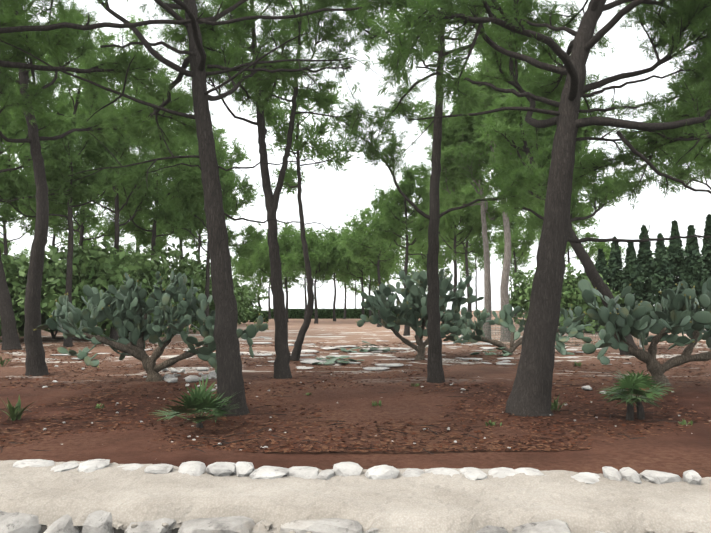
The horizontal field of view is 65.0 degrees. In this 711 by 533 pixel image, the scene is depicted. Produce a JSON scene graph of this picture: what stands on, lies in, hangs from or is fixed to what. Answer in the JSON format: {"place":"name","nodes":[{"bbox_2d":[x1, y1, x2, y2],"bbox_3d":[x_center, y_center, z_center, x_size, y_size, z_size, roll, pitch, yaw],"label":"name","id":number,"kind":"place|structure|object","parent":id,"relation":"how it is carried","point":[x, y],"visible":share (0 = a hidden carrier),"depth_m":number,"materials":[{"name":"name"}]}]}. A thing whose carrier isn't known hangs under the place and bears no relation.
{"place":"outdoors","nodes":[
{"label":"outdoors","id":0,"kind":"place"},
{"bbox_2d":[0,310,710,477],"bbox_3d":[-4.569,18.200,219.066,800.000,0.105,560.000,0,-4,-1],"label":"ground","id":1,"kind":"structure","parent":0,"point":[674,453],"depth_m":9.37,"materials":[{"name":"soil"}]},
{"bbox_2d":[0,237,30,261],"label":"pine","id":2,"kind":"object","parent":1,"relation":"on","point":[9,245],"visible":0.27,"depth_m":109.01,"materials":[{"name":"green plant"}]},
{"bbox_2d":[0,254,66,341],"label":"shrub","id":3,"kind":"object","parent":1,"relation":"on","point":[15,279],"visible":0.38,"depth_m":28.16,"materials":[{"name":"green plant"}]},
{"bbox_2d":[0,126,67,255],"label":"pine","id":4,"kind":"object","parent":1,"relation":"on","point":[4,159],"visible":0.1,"depth_m":44.52,"materials":[{"name":"green plant"}]},
{"bbox_2d":[0,51,102,350],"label":"pine","id":5,"kind":"object","parent":1,"relation":"on","point":[61,187],"visible":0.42,"depth_m":24.52,"materials":[{"name":"green plant"}]},
{"bbox_2d":[7,252,97,337],"bbox_3d":[-17.532,1.776,32.328,6.685,4.896,6.774,-4,-6,42],"label":"shrub","id":6,"kind":"object","parent":1,"relation":"on","point":[24,258],"depth_m":30.59,"materials":[{"name":"green plant"}]},
{"bbox_2d":[1,143,107,263],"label":"pine","id":7,"kind":"object","parent":1,"relation":"on","point":[85,242],"visible":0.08,"depth_m":52.59,"materials":[{"name":"green plant"}]},
{"bbox_2d":[0,17,124,346],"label":"pine","id":8,"kind":"object","parent":1,"relation":"on","point":[16,186],"visible":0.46,"depth_m":25.53,"materials":[{"name":"green plant"}]},
{"bbox_2d":[17,88,132,248],"bbox_3d":[-19.270,-4.166,39.499,8.478,17.840,7.517,2,-5,-24],"label":"pine","id":9,"kind":"object","parent":1,"relation":"on","point":[57,221],"visible":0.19,"depth_m":39.92,"materials":[{"name":"green plant"}]},
{"bbox_2d":[0,0,165,375],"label":"pine","id":10,"kind":"object","parent":1,"relation":"on","point":[32,120],"visible":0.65,"depth_m":14.74,"materials":[{"name":"green plant"}]},
{"bbox_2d":[19,239,157,336],"bbox_3d":[-13.959,1.384,29.473,6.872,5.589,6.531,0,-4,-1],"label":"shrub","id":11,"kind":"object","parent":1,"relation":"on","point":[91,263],"visible":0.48,"depth_m":28.17,"materials":[{"name":"green plant"}]},
{"bbox_2d":[0,0,176,104],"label":"pine","id":12,"kind":"object","parent":1,"relation":"on","point":[140,67],"visible":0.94,"depth_m":9.68,"materials":[{"name":"green plant"}]},
{"bbox_2d":[43,11,176,340],"bbox_3d":[-12.607,-4.534,29.349,6.408,16.986,8.758,0,-4,-1],"label":"pine","id":13,"kind":"object","parent":1,"relation":"on","point":[134,188],"visible":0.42,"depth_m":29.45,"materials":[{"name":"green plant"}]},
{"bbox_2d":[120,241,140,256],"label":"pine","id":14,"kind":"object","parent":1,"relation":"on","point":[129,248],"visible":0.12,"depth_m":112.73,"materials":[{"name":"green plant"}]},
{"bbox_2d":[95,152,168,255],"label":"pine","id":15,"kind":"object","parent":1,"relation":"on","point":[122,246],"visible":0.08,"depth_m":61.32,"materials":[{"name":"green plant"}]},
{"bbox_2d":[98,245,178,338],"bbox_3d":[-13.131,1.796,33.583,6.629,6.199,6.635,-4,-6,41],"label":"shrub","id":16,"kind":"object","parent":1,"relation":"on","point":[151,278],"visible":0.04,"depth_m":33.28,"materials":[{"name":"green plant"}]},
{"bbox_2d":[33,270,268,381],"bbox_3d":[-4.729,1.434,13.319,5.194,2.794,2.073,0,-4,-1],"label":"prickly pear cactus","id":17,"kind":"object","parent":1,"relation":"on","point":[129,303],"visible":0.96,"depth_m":13.15,"materials":[{"name":"green plant"}]},
{"bbox_2d":[111,119,222,262],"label":"pine","id":18,"kind":"object","parent":1,"relation":"on","point":[129,227],"visible":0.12,"depth_m":39.56,"materials":[{"name":"green plant"}]},
{"bbox_2d":[103,63,236,269],"bbox_3d":[-12.184,-4.091,36.846,9.191,17.242,6.949,0,-4,-1],"label":"pine","id":19,"kind":"object","parent":1,"relation":"on","point":[154,231],"visible":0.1,"depth_m":35.65,"materials":[{"name":"green plant"}]},
{"bbox_2d":[139,242,211,332],"bbox_3d":[-13.343,1.704,39.739,7.418,7.227,7.920,-3,-5,38],"label":"shrub","id":20,"kind":"object","parent":1,"relation":"on","point":[193,268],"visible":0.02,"depth_m":39.30,"materials":[{"name":"green plant"}]},
{"bbox_2d":[148,165,221,263],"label":"tree","id":21,"kind":"object","parent":1,"relation":"on","point":[197,242],"depth_m":55.72,"materials":[{"name":"green plant"}]},
{"bbox_2d":[152,376,239,427],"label":"fan palm","id":22,"kind":"object","parent":1,"relation":"on","point":[202,401],"visible":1,"depth_m":8.02,"materials":[{"name":"green plant"}]},
{"bbox_2d":[0,0,397,416],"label":"pine","id":23,"kind":"object","parent":1,"relation":"on","point":[230,380],"visible":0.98,"depth_m":9.52,"materials":[{"name":"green plant"}]},
{"bbox_2d":[0,1,710,250],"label":"tree branches","id":24,"kind":"object","parent":23,"relation":"attached to","point":[87,26],"visible":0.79,"depth_m":9.47,"materials":[{"name":"brown plant"}]},
{"bbox_2d":[139,125,267,337],"bbox_3d":[-8.502,-2.156,32.576,7.128,12.746,5.336,0,-4,-1],"label":"pine","id":25,"kind":"object","parent":1,"relation":"on","point":[189,205],"visible":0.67,"depth_m":32.67,"materials":[{"name":"green plant"}]},
{"bbox_2d":[169,256,247,329],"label":"shrub","id":26,"kind":"object","parent":1,"relation":"on","point":[202,272],"visible":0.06,"depth_m":44.72,"materials":[{"name":"green plant"}]},
{"bbox_2d":[199,278,249,323],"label":"shrub","id":27,"kind":"object","parent":1,"relation":"on","point":[243,300],"visible":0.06,"depth_m":51.09,"materials":[{"name":"green plant"}]},
{"bbox_2d":[145,0,342,378],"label":"pine","id":28,"kind":"object","parent":1,"relation":"on","point":[282,370],"visible":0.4,"depth_m":14.05,"materials":[{"name":"green plant"}]},
{"bbox_2d":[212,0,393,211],"bbox_3d":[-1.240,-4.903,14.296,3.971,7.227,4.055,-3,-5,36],"label":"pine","id":29,"kind":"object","parent":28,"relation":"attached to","point":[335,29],"visible":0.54,"depth_m":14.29,"materials":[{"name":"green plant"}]},
{"bbox_2d":[233,276,268,323],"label":"shrub","id":30,"kind":"object","parent":1,"relation":"on","point":[251,311],"visible":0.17,"depth_m":59.11,"materials":[{"name":"green plant"}]},
{"bbox_2d":[249,310,268,321],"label":"hedge","id":31,"kind":"object","parent":1,"relation":"on","point":[266,315],"visible":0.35,"depth_m":70.74,"materials":[{"name":"green plant"}]},
{"bbox_2d":[242,229,282,318],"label":"pine","id":32,"kind":"object","parent":1,"relation":"on","point":[269,310],"depth_m":89.29,"materials":[{"name":"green plant"}]},
{"bbox_2d":[231,232,295,310],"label":"tree","id":33,"kind":"object","parent":1,"relation":"on","point":[239,265],"visible":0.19,"depth_m":71.40,"materials":[{"name":"green plant"}]},
{"bbox_2d":[244,223,309,321],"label":"tree","id":34,"kind":"object","parent":1,"relation":"on","point":[284,243],"visible":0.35,"depth_m":67.98,"materials":[{"name":"green plant"}]},
{"bbox_2d":[242,79,366,360],"bbox_3d":[-2.156,-1.998,18.968,4.098,10.428,4.238,-3,-5,38],"label":"pine","id":35,"kind":"object","parent":1,"relation":"on","point":[279,113],"visible":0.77,"depth_m":18.83,"materials":[{"name":"green plant"}]},
{"bbox_2d":[283,229,333,318],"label":"tree","id":36,"kind":"object","parent":1,"relation":"on","point":[304,277],"visible":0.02,"depth_m":83.48,"materials":[{"name":"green plant"}]},
{"bbox_2d":[281,225,350,323],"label":"tree","id":37,"kind":"object","parent":1,"relation":"on","point":[325,254],"visible":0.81,"depth_m":62.52,"materials":[{"name":"green plant"}]},
{"bbox_2d":[42,364,604,443],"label":"rocks","id":38,"kind":"object","parent":1,"relation":"on","point":[169,378],"visible":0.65,"depth_m":13.28,"materials":[{"name":"white stone"}]},
{"bbox_2d":[270,308,396,318],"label":"hedge","id":39,"kind":"object","parent":1,"relation":"on","point":[326,313],"visible":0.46,"depth_m":94.55,"materials":[{"name":"green plant"}]},
{"bbox_2d":[312,356,363,364],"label":"cut pads","id":40,"kind":"object","parent":1,"relation":"on","point":[332,359],"visible":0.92,"depth_m":17.39,"materials":[{"name":"green plant"}]},
{"bbox_2d":[52,336,628,370],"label":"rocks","id":41,"kind":"object","parent":1,"relation":"on","point":[379,350],"visible":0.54,"depth_m":20.29,"materials":[{"name":"white stone"}]},
{"bbox_2d":[318,272,364,318],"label":"pine","id":42,"kind":"object","parent":1,"relation":"on","point":[344,317],"depth_m":91.38,"materials":[{"name":"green plant"}]},
{"bbox_2d":[317,227,366,320],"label":"tree","id":43,"kind":"object","parent":1,"relation":"on","point":[344,280],"visible":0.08,"depth_m":75.40,"materials":[{"name":"green plant"}]},
{"bbox_2d":[0,356,692,426],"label":"weeds","id":44,"kind":"object","parent":1,"relation":"on","point":[13,415],"visible":0.81,"depth_m":8.67,"materials":[{"name":"green plant"}]},
{"bbox_2d":[0,459,710,532],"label":"path","id":45,"kind":"structure","parent":1,"relation":"on","point":[88,496],"depth_m":2.14,"materials":[{"name":"stone"}]},
{"bbox_2d":[0,341,710,453],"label":"ground litter","id":46,"kind":"object","parent":1,"relation":"on","point":[306,449],"visible":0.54,"depth_m":8.85,"materials":[{"name":"brown plant"}]},
{"bbox_2d":[337,276,376,308],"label":"pine","id":47,"kind":"object","parent":1,"relation":"on","point":[353,288],"visible":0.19,"depth_m":106.58,"materials":[{"name":"green plant"}]},
{"bbox_2d":[338,341,396,352],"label":"cut pads","id":48,"kind":"object","parent":1,"relation":"on","point":[366,350],"visible":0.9,"depth_m":22.16,"materials":[{"name":"green plant"}]},
{"bbox_2d":[333,220,404,322],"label":"tree","id":49,"kind":"object","parent":1,"relation":"on","point":[353,267],"visible":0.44,"depth_m":65.62,"materials":[{"name":"green plant"}]},
{"bbox_2d":[333,204,411,326],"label":"pine","id":50,"kind":"object","parent":1,"relation":"on","point":[371,241],"visible":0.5,"depth_m":51.57,"materials":[{"name":"green plant"}]},
{"bbox_2d":[352,234,399,316],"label":"pine","id":51,"kind":"object","parent":1,"relation":"on","point":[370,288],"visible":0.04,"depth_m":80.25,"materials":[{"name":"green plant"}]},
{"bbox_2d":[387,240,423,300],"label":"pine","id":52,"kind":"object","parent":1,"relation":"on","point":[403,264],"visible":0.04,"depth_m":87.43,"materials":[{"name":"green plant"}]},
{"bbox_2d":[368,163,459,335],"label":"pine","id":53,"kind":"object","parent":1,"relation":"on","point":[395,204],"visible":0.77,"depth_m":36.31,"materials":[{"name":"green plant"}]},
{"bbox_2d":[393,251,444,292],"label":"pine","id":54,"kind":"object","parent":1,"relation":"on","point":[416,259],"visible":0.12,"depth_m":103.11,"materials":[{"name":"green plant"}]},
{"bbox_2d":[356,269,483,359],"bbox_3d":[2.172,1.680,19.252,4.362,3.135,2.635,0,-4,-1],"label":"prickly pear cactus","id":55,"kind":"object","parent":1,"relation":"on","point":[411,310],"visible":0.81,"depth_m":18.91,"materials":[{"name":"green plant"}]},
{"bbox_2d":[397,214,477,270],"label":"tree","id":56,"kind":"object","parent":1,"relation":"on","point":[411,248],"visible":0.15,"depth_m":60.68,"materials":[{"name":"green plant"}]},
{"bbox_2d":[335,0,553,382],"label":"pine","id":57,"kind":"object","parent":1,"relation":"on","point":[507,191],"visible":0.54,"depth_m":13.69,"materials":[{"name":"green plant"}]},
{"bbox_2d":[409,182,498,323],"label":"pine","id":58,"kind":"object","parent":1,"relation":"on","point":[450,243],"visible":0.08,"depth_m":55.38,"materials":[{"name":"green plant"}]},
{"bbox_2d":[417,181,499,320],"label":"pine","id":59,"kind":"object","parent":1,"relation":"on","point":[473,226],"visible":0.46,"depth_m":41.71,"materials":[{"name":"green plant"}]},
{"bbox_2d":[407,87,543,337],"bbox_3d":[7.596,-3.548,31.124,9.552,15.208,7.752,0,-4,-1],"label":"pine","id":60,"kind":"object","parent":1,"relation":"on","point":[457,158],"visible":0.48,"depth_m":29.53,"materials":[{"name":"green plant"}]},
{"bbox_2d":[457,234,494,309],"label":"pine","id":61,"kind":"object","parent":1,"relation":"on","point":[472,266],"visible":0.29,"depth_m":109.43,"materials":[{"name":"green plant"}]},
{"bbox_2d":[470,347,511,355],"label":"cut pads","id":62,"kind":"object","parent":1,"relation":"on","point":[507,353],"visible":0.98,"depth_m":20.59,"materials":[{"name":"green plant"}]},
{"bbox_2d":[444,22,572,340],"bbox_3d":[8.544,-4.084,30.519,7.407,16.331,10.838,-2,-5,26],"label":"pine","id":63,"kind":"object","parent":1,"relation":"on","point":[490,93],"visible":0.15,"depth_m":28.39,"materials":[{"name":"green plant"}]},
{"bbox_2d":[489,203,539,321],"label":"tree","id":64,"kind":"object","parent":1,"relation":"on","point":[516,237],"visible":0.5,"depth_m":69.79,"materials":[{"name":"green plant"}]},
{"bbox_2d":[497,247,531,310],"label":"pine","id":65,"kind":"object","parent":1,"relation":"on","point":[521,262],"visible":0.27,"depth_m":115.55,"materials":[{"name":"green plant"}]},
{"bbox_2d":[443,304,591,354],"bbox_3d":[6.102,2.227,21.171,5.746,2.478,2.134,0,-4,-1],"label":"prickly pear cactus","id":66,"kind":"object","parent":1,"relation":"on","point":[506,315],"visible":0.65,"depth_m":21.04,"materials":[{"name":"green plant"}]},
{"bbox_2d":[351,0,710,416],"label":"pine","id":67,"kind":"object","parent":1,"relation":"on","point":[530,393],"visible":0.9,"depth_m":9.39,"materials":[{"name":"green plant"}]},
{"bbox_2d":[509,267,558,325],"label":"shrub","id":68,"kind":"object","parent":1,"relation":"on","point":[520,298],"visible":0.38,"depth_m":55.63,"materials":[{"name":"green plant"}]},
{"bbox_2d":[490,155,591,251],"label":"pine","id":69,"kind":"object","parent":1,"relation":"on","point":[533,221],"visible":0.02,"depth_m":35.75,"materials":[{"name":"green plant"}]},
{"bbox_2d":[461,311,641,347],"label":"stone wall","id":70,"kind":"structure","parent":1,"relation":"on","point":[589,328],"depth_m":25.53,"materials":[{"name":"grey stone"}]},
{"bbox_2d":[472,72,641,355],"bbox_3d":[8.080,-1.823,21.615,7.256,10.529,6.363,0,-4,-1],"label":"pine","id":71,"kind":"object","parent":1,"relation":"on","point":[541,145],"visible":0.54,"depth_m":21.27,"materials":[{"name":"green plant"}]},
{"bbox_2d":[524,262,609,315],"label":"tree","id":72,"kind":"object","parent":1,"relation":"on","point":[565,279],"visible":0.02,"depth_m":47.90,"materials":[{"name":"green plant"}]},
{"bbox_2d":[533,201,608,271],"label":"tree","id":73,"kind":"object","parent":1,"relation":"on","point":[593,247],"visible":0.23,"depth_m":61.06,"materials":[{"name":"green plant"}]},
{"bbox_2d":[558,269,623,333],"bbox_3d":[16.486,2.539,40.284,5.147,4.826,5.339,0,-4,-1],"label":"shrub","id":74,"kind":"object","parent":1,"relation":"on","point":[571,294],"visible":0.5,"depth_m":39.17,"materials":[{"name":"green plant"}]},
{"bbox_2d":[579,242,626,269],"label":"pine","id":75,"kind":"object","parent":1,"relation":"on","point":[607,254],"visible":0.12,"depth_m":124.11,"materials":[{"name":"green plant"}]},
{"bbox_2d":[595,248,611,289],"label":"cypress","id":76,"kind":"object","parent":1,"relation":"on","point":[601,266],"visible":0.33,"depth_m":50.18,"materials":[{"name":"green plant"}]},
{"bbox_2d":[607,236,624,306],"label":"cypress","id":77,"kind":"object","parent":1,"relation":"on","point":[615,262],"visible":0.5,"depth_m":53.19,"materials":[{"name":"green plant"}]},
{"bbox_2d":[534,0,710,210],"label":"pine","id":78,"kind":"object","parent":1,"relation":"on","point":[590,166],"visible":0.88,"depth_m":9.89,"materials":[{"name":"green plant"}]},
{"bbox_2d":[620,242,644,309],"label":"cypress","id":79,"kind":"object","parent":1,"relation":"on","point":[632,275],"visible":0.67,"depth_m":48.14,"materials":[{"name":"green plant"}]},
{"bbox_2d":[597,370,673,420],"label":"fan palm","id":80,"kind":"object","parent":1,"relation":"on","point":[633,384],"visible":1,"depth_m":8.71,"materials":[{"name":"green plant"}]},
{"bbox_2d":[578,277,710,385],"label":"prickly pear cactus","id":81,"kind":"object","parent":1,"relation":"on","point":[680,311],"visible":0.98,"depth_m":12.57,"materials":[{"name":"green plant"}]},
{"bbox_2d":[637,224,654,318],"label":"cypress","id":82,"kind":"object","parent":1,"relation":"on","point":[644,256],"visible":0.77,"depth_m":52.22,"materials":[{"name":"green plant"}]},
{"bbox_2d":[647,233,676,320],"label":"cypress","id":83,"kind":"object","parent":1,"relation":"on","point":[661,275],"visible":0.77,"depth_m":47.22,"materials":[{"name":"green plant"}]},
{"bbox_2d":[628,75,710,189],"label":"pine","id":84,"kind":"object","parent":1,"relation":"on","point":[704,170],"visible":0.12,"depth_m":30.01,"materials":[{"name":"green plant"}]},
{"bbox_2d":[667,220,684,292],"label":"cypress","id":85,"kind":"object","parent":1,"relation":"on","point":[676,257],"visible":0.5,"depth_m":51.41,"materials":[{"name":"green plant"}]},
{"bbox_2d":[680,224,706,322],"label":"cypress","id":86,"kind":"object","parent":1,"relation":"on","point":[693,274],"visible":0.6,"depth_m":46.23,"materials":[{"name":"green plant"}]},
{"bbox_2d":[700,213,710,310],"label":"cypress","id":87,"kind":"object","parent":1,"relation":"on","point":[706,253],"visible":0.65,"depth_m":49.67,"materials":[{"name":"green plant"}]},
{"bbox_2d":[0,0,710,309],"label":"sky","id":88,"kind":"structure","parent":0,"point":[326,197],"materials":[{"name":"white"}]}
]}

